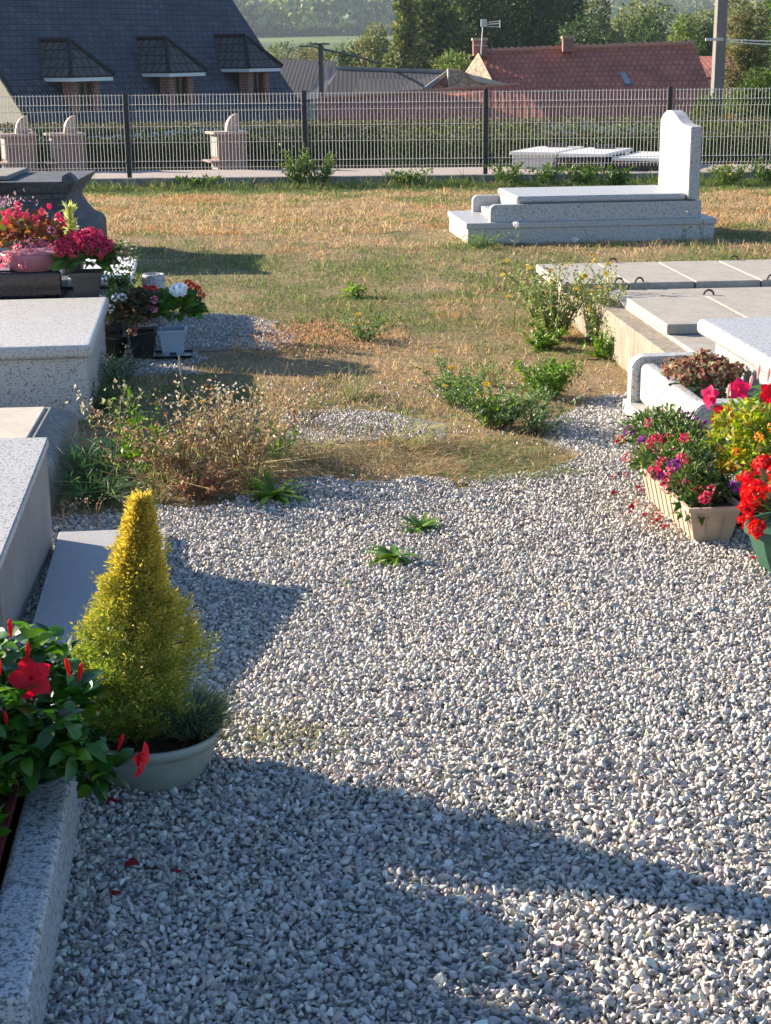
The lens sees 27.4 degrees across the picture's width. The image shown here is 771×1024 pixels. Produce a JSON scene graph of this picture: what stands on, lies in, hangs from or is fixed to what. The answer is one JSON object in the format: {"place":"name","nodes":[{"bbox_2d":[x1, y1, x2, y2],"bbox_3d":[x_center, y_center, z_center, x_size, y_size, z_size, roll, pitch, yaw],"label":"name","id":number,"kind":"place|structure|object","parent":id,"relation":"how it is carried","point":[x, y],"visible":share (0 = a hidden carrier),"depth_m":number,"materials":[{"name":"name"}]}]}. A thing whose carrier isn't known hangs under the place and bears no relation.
{"place":"outdoors","nodes":[
{"label":"outdoors","id":0,"kind":"place"},
{"bbox_2d":[51,19,770,519],"bbox_3d":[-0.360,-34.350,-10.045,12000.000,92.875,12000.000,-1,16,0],"label":"ground","id":1,"kind":"structure","parent":0,"point":[415,309],"depth_m":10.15,"materials":[{"name":"brown plant"}]},
{"bbox_2d":[0,116,37,170],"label":"columbarium post","id":2,"kind":"object","parent":1,"relation":"on","point":[9,162],"visible":0.8,"depth_m":24.35,"materials":[{"name":"beige stone"}]},
{"bbox_2d":[0,407,79,510],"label":"old concrete tomb","id":3,"kind":"object","parent":1,"relation":"on","point":[55,426],"visible":0.48,"depth_m":6.44,"materials":[{"name":"grey concrete"}]},
{"bbox_2d":[0,168,106,248],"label":"sarcophagus tomb","id":4,"kind":"object","parent":1,"relation":"on","point":[53,188],"visible":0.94,"depth_m":12.88,"materials":[{"name":"stone"}]},
{"bbox_2d":[0,297,108,420],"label":"granite tomb","id":5,"kind":"object","parent":1,"relation":"on","point":[49,356],"visible":0.92,"depth_m":7.36,"materials":[{"name":"grey stone"}]},
{"bbox_2d":[42,115,85,170],"bbox_3d":[-4.981,-5.692,24.452,0.630,0.860,0.420,-8,18,-23],"label":"columbarium post","id":6,"kind":"object","parent":1,"relation":"on","point":[71,146],"visible":0.75,"depth_m":24.35,"materials":[{"name":"beige stone"}]},
{"bbox_2d":[0,256,137,352],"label":"marble tomb","id":7,"kind":"object","parent":1,"relation":"on","point":[116,327],"visible":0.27,"depth_m":9.33,"materials":[{"name":"black stone"}]},
{"bbox_2d":[0,264,67,298],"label":"black plinth","id":8,"kind":"structure","parent":7,"relation":"on","point":[42,284],"depth_m":9.06,"materials":[{"name":"stone"}]},
{"bbox_2d":[0,201,66,271],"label":"pink planter","id":9,"kind":"object","parent":8,"relation":"on","point":[26,259],"visible":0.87,"depth_m":9.00,"materials":[{"name":"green plant"}]},
{"bbox_2d":[47,227,122,297],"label":"potted hydrangea","id":10,"kind":"object","parent":7,"relation":"on","point":[74,246],"visible":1,"depth_m":8.96,"materials":[{"name":"pink plant"}]},
{"bbox_2d":[96,239,144,338],"bbox_3d":[-1.499,-1.267,9.157,0.296,0.621,0.298,-1,16,0],"label":"white cyclamen","id":11,"kind":"object","parent":7,"relation":"on","point":[123,281],"visible":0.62,"depth_m":9.06,"materials":[{"name":"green plant"}]},
{"bbox_2d":[55,433,151,486],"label":"grass tuft","id":12,"kind":"object","parent":1,"relation":"on","point":[89,469],"visible":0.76,"depth_m":6.26,"materials":[{"name":"green plant"}]},
{"bbox_2d":[65,378,142,465],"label":"weed","id":13,"kind":"object","parent":1,"relation":"on","point":[82,405],"visible":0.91,"depth_m":6.49,"materials":[{"name":"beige plant"}]},
{"bbox_2d":[51,454,162,508],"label":"grass tuft","id":14,"kind":"object","parent":1,"relation":"on","point":[97,488],"visible":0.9,"depth_m":5.99,"materials":[{"name":"green plant"}]},
{"bbox_2d":[68,370,148,410],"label":"grass tuft","id":15,"kind":"object","parent":1,"relation":"on","point":[102,394],"visible":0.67,"depth_m":7.58,"materials":[{"name":"green plant"}]},
{"bbox_2d":[98,344,166,384],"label":"grass tuft","id":16,"kind":"object","parent":1,"relation":"on","point":[114,372],"visible":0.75,"depth_m":8.15,"materials":[{"name":"green plant"}]},
{"bbox_2d":[70,387,199,468],"bbox_3d":[-1.099,-0.361,6.634,0.503,0.388,0.454,-13,20,-36],"label":"weed","id":17,"kind":"object","parent":1,"relation":"on","point":[129,392],"visible":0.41,"depth_m":6.62,"materials":[{"name":"green plant"}]},
{"bbox_2d":[114,404,186,480],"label":"weed","id":18,"kind":"object","parent":1,"relation":"on","point":[139,450],"visible":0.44,"depth_m":6.28,"materials":[{"name":"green plant"}]},
{"bbox_2d":[0,0,312,138],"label":"slate house","id":19,"kind":"structure","parent":1,"relation":"on","point":[101,48],"depth_m":44.02,"materials":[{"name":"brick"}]},
{"bbox_2d":[50,440,264,504],"bbox_3d":[-0.855,-0.112,5.966,0.811,0.268,0.748,-1,16,0],"label":"grass tuft","id":20,"kind":"object","parent":1,"relation":"on","point":[163,491],"visible":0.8,"depth_m":6.02,"materials":[{"name":"green plant"}]},
{"bbox_2d":[90,378,257,487],"bbox_3d":[-0.833,-0.272,6.168,0.655,0.380,0.697,-1,16,0],"label":"weed","id":21,"kind":"object","parent":1,"relation":"on","point":[184,464],"visible":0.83,"depth_m":6.17,"materials":[{"name":"brown plant"}]},
{"bbox_2d":[123,443,269,500],"bbox_3d":[-0.732,-0.153,6.069,0.569,0.214,0.528,-1,16,0],"label":"weed","id":22,"kind":"object","parent":1,"relation":"on","point":[212,482],"visible":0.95,"depth_m":6.03,"materials":[{"name":"brown plant"}]},
{"bbox_2d":[108,313,289,376],"bbox_3d":[-1.071,-1.005,9.340,1.080,0.001,2.100,-1,16,0],"label":"gravel patch","id":23,"kind":"object","parent":1,"relation":"on","point":[216,347],"visible":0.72,"depth_m":9.20,"materials":[{"name":"grey gravel"}]},
{"bbox_2d":[100,285,134,356],"bbox_3d":[-1.514,-1.075,8.842,0.220,0.407,0.234,5,17,18],"label":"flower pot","id":24,"kind":"object","parent":23,"relation":"on","point":[116,341],"visible":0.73,"depth_m":8.83,"materials":[{"name":"black plastic"}]},
{"bbox_2d":[108,286,174,358],"bbox_3d":[-1.357,-1.061,8.806,0.373,0.396,0.310,-2,16,-4],"label":"dark begonia pot","id":25,"kind":"object","parent":23,"relation":"on","point":[138,296],"visible":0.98,"depth_m":8.76,"materials":[{"name":"black plastic"}]},
{"bbox_2d":[142,273,166,326],"bbox_3d":[-1.434,-1.312,9.822,0.140,0.334,0.140,-1,16,0],"label":"grave vase","id":26,"kind":"object","parent":23,"relation":"on","point":[156,279],"visible":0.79,"depth_m":9.75,"materials":[{"name":"stone"}]},
{"bbox_2d":[153,350,193,358],"bbox_3d":[-1.189,-0.884,8.865,0.224,0.016,0.184,-2,16,-5],"label":"pot tray","id":27,"kind":"object","parent":23,"relation":"on","point":[188,354],"visible":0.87,"depth_m":8.80,"materials":[{"name":"black plastic"}]},
{"bbox_2d":[150,279,208,355],"bbox_3d":[-1.160,-1.083,8.806,0.350,0.414,0.334,-2,16,-5],"label":"geranium pot","id":28,"kind":"object","parent":27,"relation":"on","point":[172,338],"visible":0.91,"depth_m":8.76,"materials":[{"name":"green plant"}]},
{"bbox_2d":[162,375,282,455],"bbox_3d":[-0.676,-0.397,6.626,0.504,0.360,0.517,-1,16,0],"label":"weed","id":29,"kind":"object","parent":1,"relation":"on","point":[219,398],"visible":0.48,"depth_m":6.62,"materials":[{"name":"beige plant"}]},
{"bbox_2d":[203,114,248,169],"bbox_3d":[-2.481,-5.718,24.452,0.630,0.860,0.420,-8,18,-23],"label":"columbarium post","id":30,"kind":"object","parent":1,"relation":"on","point":[217,153],"visible":0.84,"depth_m":24.35,"materials":[{"name":"beige stone"}]},
{"bbox_2d":[169,378,315,480],"bbox_3d":[-0.573,-0.322,6.305,0.594,0.422,0.571,-1,16,0],"label":"weed","id":31,"kind":"object","parent":1,"relation":"on","point":[245,432],"visible":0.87,"depth_m":6.28,"materials":[{"name":"beige plant"}]},
{"bbox_2d":[145,418,340,490],"bbox_3d":[-0.560,-0.173,6.126,0.776,0.287,0.692,-1,16,0],"label":"grass tuft","id":32,"kind":"object","parent":1,"relation":"on","point":[258,476],"visible":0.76,"depth_m":6.14,"materials":[{"name":"brown plant"}]},
{"bbox_2d":[230,412,307,464],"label":"weed","id":33,"kind":"object","parent":1,"relation":"on","point":[257,430],"visible":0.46,"depth_m":6.51,"materials":[{"name":"brown plant"}]},
{"bbox_2d":[271,142,322,183],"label":"weed","id":34,"kind":"object","parent":1,"relation":"on","point":[296,175],"visible":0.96,"depth_m":22.05,"materials":[{"name":"green plant"}]},
{"bbox_2d":[278,59,337,135],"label":"slate barn","id":35,"kind":"structure","parent":1,"relation":"on","point":[299,76],"depth_m":60.05,"materials":[{"name":"concrete"}]},
{"bbox_2d":[232,417,384,460],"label":"grass tuft","id":36,"kind":"object","parent":1,"relation":"on","point":[306,444],"visible":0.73,"depth_m":6.63,"materials":[{"name":"beige plant"}]},
{"bbox_2d":[297,150,339,185],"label":"weed","id":37,"kind":"object","parent":1,"relation":"on","point":[325,171],"visible":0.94,"depth_m":22.02,"materials":[{"name":"green plant"}]},
{"bbox_2d":[324,312,390,342],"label":"weed","id":38,"kind":"object","parent":1,"relation":"on","point":[358,333],"visible":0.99,"depth_m":9.29,"materials":[{"name":"green plant"}]},
{"bbox_2d":[291,411,445,444],"bbox_3d":[-0.079,-0.388,7.195,0.710,0.001,0.670,-1,16,0],"label":"gravel patch","id":39,"kind":"object","parent":1,"relation":"on","point":[385,418],"visible":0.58,"depth_m":7.19,"materials":[{"name":"grey gravel"}]},
{"bbox_2d":[345,20,398,67],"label":"tree","id":40,"kind":"object","parent":1,"relation":"on","point":[365,42],"visible":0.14,"depth_m":109.96,"materials":[{"name":"green plant"}]},
{"bbox_2d":[0,114,770,170],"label":"hedge","id":41,"kind":"object","parent":1,"relation":"on","point":[463,151],"visible":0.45,"depth_m":25.30,"materials":[{"name":"green plant"}]},
{"bbox_2d":[0,87,770,177],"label":"wire fence","id":42,"kind":"object","parent":1,"relation":"on","point":[304,114],"visible":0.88,"depth_m":22.36,"materials":[{"name":"grey metal"}]},
{"bbox_2d":[325,66,446,95],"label":"grey barn","id":43,"kind":"structure","parent":1,"relation":"on","point":[357,80],"depth_m":54.41,"materials":[{"name":"metal"}]},
{"bbox_2d":[13,312,770,1023],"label":"gravel","id":44,"kind":"structure","parent":1,"relation":"on","point":[367,824],"depth_m":3.71,"materials":[{"name":"grey gravel"}]},
{"bbox_2d":[0,437,52,645],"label":"pale tomb","id":45,"kind":"object","parent":44,"relation":"on","point":[26,542],"visible":0.76,"depth_m":4.95,"materials":[{"name":"stone"}]},
{"bbox_2d":[0,673,88,1023],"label":"kerbed grave","id":46,"kind":"object","parent":44,"relation":"on","point":[35,880],"visible":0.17,"depth_m":2.96,"materials":[{"name":"stone"}]},
{"bbox_2d":[0,753,23,884],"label":"flower box","id":47,"kind":"object","parent":46,"relation":"on","point":[9,790],"visible":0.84,"depth_m":3.22,"materials":[{"name":"brown plastic"}]},
{"bbox_2d":[0,618,149,830],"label":"mandevilla plant","id":48,"kind":"object","parent":46,"relation":"on","point":[47,740],"visible":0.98,"depth_m":3.25,"materials":[{"name":"green plant"}]},
{"bbox_2d":[26,528,166,664],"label":"paving slab","id":49,"kind":"structure","parent":44,"relation":"on","point":[69,585],"depth_m":5.02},
{"bbox_2d":[64,488,247,793],"bbox_3d":[-0.547,0.288,3.638,0.470,0.704,0.392,-1,16,0],"label":"potted conifer","id":50,"kind":"object","parent":44,"relation":"on","point":[172,729],"visible":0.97,"depth_m":3.60,"materials":[{"name":"plant"}]},
{"bbox_2d":[240,469,310,507],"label":"rosette weed","id":51,"kind":"object","parent":44,"relation":"on","point":[267,491],"visible":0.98,"depth_m":6.04,"materials":[{"name":"green plant"}]},
{"bbox_2d":[360,544,422,567],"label":"rosette weed","id":52,"kind":"object","parent":44,"relation":"on","point":[392,553],"visible":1,"depth_m":5.27,"materials":[{"name":"green plant"}]},
{"bbox_2d":[395,511,445,535],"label":"rosette weed","id":53,"kind":"object","parent":44,"relation":"on","point":[422,523],"visible":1,"depth_m":5.62,"materials":[{"name":"green plant"}]},
{"bbox_2d":[612,402,744,541],"bbox_3d":[1.074,-0.170,5.745,0.394,0.368,0.839,-3,16,-7],"label":"beige window box","id":54,"kind":"object","parent":44,"relation":"on","point":[693,499],"visible":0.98,"depth_m":5.58,"materials":[{"name":"plastic"}]},
{"bbox_2d":[696,397,770,528],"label":"golden leaf plant","id":55,"kind":"object","parent":44,"relation":"on","point":[750,447],"visible":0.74,"depth_m":5.57,"materials":[{"name":"yellow plant"}]},
{"bbox_2d":[701,365,770,480],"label":"mandevilla plant","id":56,"kind":"object","parent":44,"relation":"on","point":[739,387],"visible":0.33,"depth_m":5.89,"materials":[{"name":"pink plant"}]},
{"bbox_2d":[734,453,770,571],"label":"begonia pot","id":57,"kind":"object","parent":44,"relation":"on","point":[757,529],"visible":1,"depth_m":5.08,"materials":[{"name":"plastic"}]},
{"bbox_2d":[25,306,765,979],"bbox_3d":[0.095,-0.237,6.559,3.204,0.083,8.313,-1,16,0],"label":"straw","id":58,"kind":"object","parent":1,"relation":"on","point":[387,460],"visible":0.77,"depth_m":6.55,"materials":[{"name":"beige plant"}]},
{"bbox_2d":[381,0,431,68],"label":"tree","id":59,"kind":"object","parent":1,"relation":"on","point":[408,48],"visible":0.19,"depth_m":85.87,"materials":[{"name":"green plant"}]},
{"bbox_2d":[337,401,489,450],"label":"grass tuft","id":60,"kind":"object","parent":1,"relation":"on","point":[413,443],"visible":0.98,"depth_m":6.77,"materials":[{"name":"beige plant"}]},
{"bbox_2d":[376,0,471,69],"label":"tree","id":61,"kind":"object","parent":1,"relation":"on","point":[432,18],"visible":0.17,"depth_m":87.44,"materials":[{"name":"green plant"}]},
{"bbox_2d":[306,82,547,135],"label":"red outbuilding","id":62,"kind":"structure","parent":1,"relation":"on","point":[518,112],"depth_m":47.13,"materials":[{"name":"tile"}]},
{"bbox_2d":[86,171,768,187],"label":"retaining kerb","id":63,"kind":"structure","parent":1,"relation":"on","point":[487,177],"depth_m":22.36,"materials":[{"name":"concrete"}]},
{"bbox_2d":[427,47,472,70],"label":"bush","id":64,"kind":"object","parent":1,"relation":"on","point":[457,63],"visible":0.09,"depth_m":69.37,"materials":[{"name":"green plant"}]},
{"bbox_2d":[403,350,507,406],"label":"weed","id":65,"kind":"object","parent":1,"relation":"on","point":[448,380],"visible":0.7,"depth_m":7.57,"materials":[{"name":"green plant"}]},
{"bbox_2d":[428,0,521,71],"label":"tree","id":66,"kind":"object","parent":1,"relation":"on","point":[473,9],"visible":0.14,"depth_m":90.00,"materials":[{"name":"green plant"}]},
{"bbox_2d":[447,69,504,87],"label":"roof","id":67,"kind":"structure","parent":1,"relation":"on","point":[457,78],"depth_m":54.01,"materials":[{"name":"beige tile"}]},
{"bbox_2d":[462,337,524,386],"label":"grass tuft","id":68,"kind":"object","parent":1,"relation":"on","point":[490,372],"visible":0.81,"depth_m":8.01,"materials":[{"name":"beige plant"}]},
{"bbox_2d":[435,369,558,429],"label":"weed","id":69,"kind":"object","parent":1,"relation":"on","point":[493,415],"visible":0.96,"depth_m":7.12,"materials":[{"name":"green plant"}]},
{"bbox_2d":[233,0,770,35],"bbox_3d":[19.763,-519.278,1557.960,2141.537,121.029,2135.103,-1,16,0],"label":"distant wood","id":70,"kind":"object","parent":1,"relation":"on","point":[256,14],"visible":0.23,"depth_m":672.09,"materials":[{"name":"green plant"}]},
{"bbox_2d":[492,0,584,47],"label":"tree","id":71,"kind":"object","parent":1,"relation":"on","point":[527,15],"visible":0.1,"depth_m":91.90,"materials":[{"name":"green plant"}]},
{"bbox_2d":[514,322,570,352],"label":"weed","id":72,"kind":"object","parent":1,"relation":"on","point":[540,340],"visible":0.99,"depth_m":9.00,"materials":[{"name":"green plant"}]},
{"bbox_2d":[503,389,585,434],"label":"weed","id":73,"kind":"object","parent":1,"relation":"on","point":[537,422],"visible":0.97,"depth_m":7.00,"materials":[{"name":"green plant"}]},
{"bbox_2d":[508,352,585,400],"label":"weed","id":74,"kind":"object","parent":1,"relation":"on","point":[554,376],"visible":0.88,"depth_m":7.68,"materials":[{"name":"green plant"}]},
{"bbox_2d":[510,143,584,169],"bbox_3d":[2.493,-5.405,24.256,0.710,0.450,1.500,7,18,23],"label":"flat grave","id":75,"kind":"object","parent":1,"relation":"on","point":[544,151],"visible":0.55,"depth_m":23.67,"materials":[{"name":"stone"}]},
{"bbox_2d":[497,249,616,338],"bbox_3d":[1.006,-1.258,9.254,0.714,0.508,0.726,-1,16,0],"label":"weed","id":76,"kind":"object","parent":1,"relation":"on","point":[553,318],"visible":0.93,"depth_m":9.26,"materials":[{"name":"green plant"}]},
{"bbox_2d":[517,0,597,44],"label":"tree","id":77,"kind":"object","parent":1,"relation":"on","point":[577,5],"visible":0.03,"depth_m":94.61,"materials":[{"name":"green plant"}]},
{"bbox_2d":[556,12,593,45],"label":"tree","id":78,"kind":"object","parent":1,"relation":"on","point":[572,30],"visible":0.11,"depth_m":79.91,"materials":[{"name":"green plant"}]},
{"bbox_2d":[448,110,716,244],"bbox_3d":[1.762,-3.032,14.392,2.250,1.185,1.150,-2,16,-6],"label":"granite tomb","id":79,"kind":"object","parent":1,"relation":"on","point":[623,212],"visible":0.96,"depth_m":14.01,"materials":[{"name":"grey stone"}]},
{"bbox_2d":[559,161,607,184],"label":"weed","id":80,"kind":"object","parent":1,"relation":"on","point":[578,177],"visible":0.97,"depth_m":21.74,"materials":[{"name":"green plant"}]},
{"bbox_2d":[466,36,710,132],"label":"red roofed house","id":81,"kind":"structure","parent":1,"relation":"on","point":[569,65],"depth_m":57.69,"materials":[{"name":"tile"}]},
{"bbox_2d":[571,319,614,358],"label":"weed","id":82,"kind":"object","parent":1,"relation":"on","point":[600,344],"visible":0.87,"depth_m":8.71,"materials":[{"name":"green plant"}]},
{"bbox_2d":[559,144,632,170],"bbox_3d":[3.194,-5.310,23.922,0.710,0.440,1.500,7,18,23],"label":"flat grave","id":83,"kind":"object","parent":1,"relation":"on","point":[582,154],"visible":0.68,"depth_m":23.36,"materials":[{"name":"grey stone"}]},
{"bbox_2d":[576,10,615,44],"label":"tree","id":84,"kind":"object","parent":1,"relation":"on","point":[600,30],"visible":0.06,"depth_m":81.37,"materials":[{"name":"green plant"}]},
{"bbox_2d":[567,264,632,338],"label":"weed","id":85,"kind":"object","parent":1,"relation":"on","point":[592,325],"visible":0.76,"depth_m":8.99,"materials":[{"name":"green plant"}]},
{"bbox_2d":[584,0,628,43],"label":"tree","id":86,"kind":"object","parent":1,"relation":"on","point":[617,37],"visible":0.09,"depth_m":128.78,"materials":[{"name":"green plant"}]},
{"bbox_2d":[612,151,658,170],"bbox_3d":[3.965,-5.218,23.794,0.710,0.320,1.500,7,18,23],"label":"flat grave","id":87,"kind":"object","parent":1,"relation":"on","point":[646,166],"visible":0.33,"depth_m":23.16,"materials":[{"name":"grey stone"}]},
{"bbox_2d":[606,0,681,42],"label":"tree","id":88,"kind":"object","parent":1,"relation":"on","point":[625,21],"visible":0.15,"depth_m":137.84,"materials":[{"name":"green plant"}]},
{"bbox_2d":[626,12,667,42],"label":"tree","id":89,"kind":"object","parent":1,"relation":"on","point":[636,28],"visible":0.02,"depth_m":85.64,"materials":[{"name":"green plant"}]},
{"bbox_2d":[556,287,770,372],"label":"concrete vault","id":90,"kind":"object","parent":1,"relation":"on","point":[634,334],"visible":0.14,"depth_m":8.55,"materials":[{"name":"beige concrete"}]},
{"bbox_2d":[627,296,743,334],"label":"concrete slab","id":91,"kind":"structure","parent":90,"relation":"on","point":[675,315],"depth_m":8.27,"materials":[{"name":"grey concrete"}]},
{"bbox_2d":[703,289,770,317],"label":"concrete slab","id":92,"kind":"structure","parent":90,"relation":"on","point":[750,305],"depth_m":8.50,"materials":[{"name":"grey concrete"}]},
{"bbox_2d":[666,9,707,55],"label":"tree","id":93,"kind":"object","parent":1,"relation":"on","point":[683,31],"visible":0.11,"depth_m":79.80,"materials":[{"name":"green plant"}]},
{"bbox_2d":[622,317,770,469],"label":"granite tomb","id":94,"kind":"object","parent":1,"relation":"on","point":[746,342],"visible":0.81,"depth_m":7.00,"materials":[{"name":"stone"}]},
{"bbox_2d":[660,348,746,398],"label":"faded hydrangea","id":95,"kind":"object","parent":94,"relation":"on","point":[711,368],"visible":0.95,"depth_m":6.74,"materials":[{"name":"brown plant"}]},
{"bbox_2d":[685,91,723,131],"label":"bush","id":96,"kind":"object","parent":1,"relation":"on","point":[707,108],"visible":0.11,"depth_m":28.02,"materials":[{"name":"green plant"}]},
{"bbox_2d":[705,0,731,131],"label":"concrete pole","id":97,"kind":"object","parent":1,"relation":"on","point":[718,39],"visible":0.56,"depth_m":28.70,"materials":[{"name":"concrete"}]},
{"bbox_2d":[703,161,755,186],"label":"weed","id":98,"kind":"object","parent":1,"relation":"on","point":[724,179],"visible":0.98,"depth_m":21.43,"materials":[{"name":"green plant"}]},
{"bbox_2d":[722,64,770,130],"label":"bush","id":99,"kind":"object","parent":1,"relation":"on","point":[756,82],"visible":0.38,"depth_m":29.81,"materials":[{"name":"green plant"}]},
{"bbox_2d":[723,0,770,129],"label":"tree","id":100,"kind":"object","parent":1,"relation":"on","point":[742,55],"visible":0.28,"depth_m":41.99,"materials":[{"name":"green plant"}]},
{"bbox_2d":[92,164,770,177],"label":"path","id":101,"kind":"structure","parent":0,"point":[266,172],"depth_m":23.50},
{"bbox_2d":[536,263,627,292],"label":"concrete slab","id":102,"kind":"structure","parent":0,"point":[571,269],"depth_m":9.85,"materials":[{"name":"grey concrete"}]},
{"bbox_2d":[597,258,693,289],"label":"concrete slab","id":103,"kind":"structure","parent":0,"point":[650,275],"depth_m":9.68,"materials":[{"name":"grey concrete"}]},
{"bbox_2d":[658,261,759,287],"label":"concrete slab","id":104,"kind":"structure","parent":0,"point":[708,274],"depth_m":9.73,"materials":[{"name":"grey concrete"}]},
{"bbox_2d":[718,255,770,286],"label":"concrete slab","id":105,"kind":"structure","parent":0,"point":[760,270],"depth_m":10.02,"materials":[{"name":"grey concrete"}]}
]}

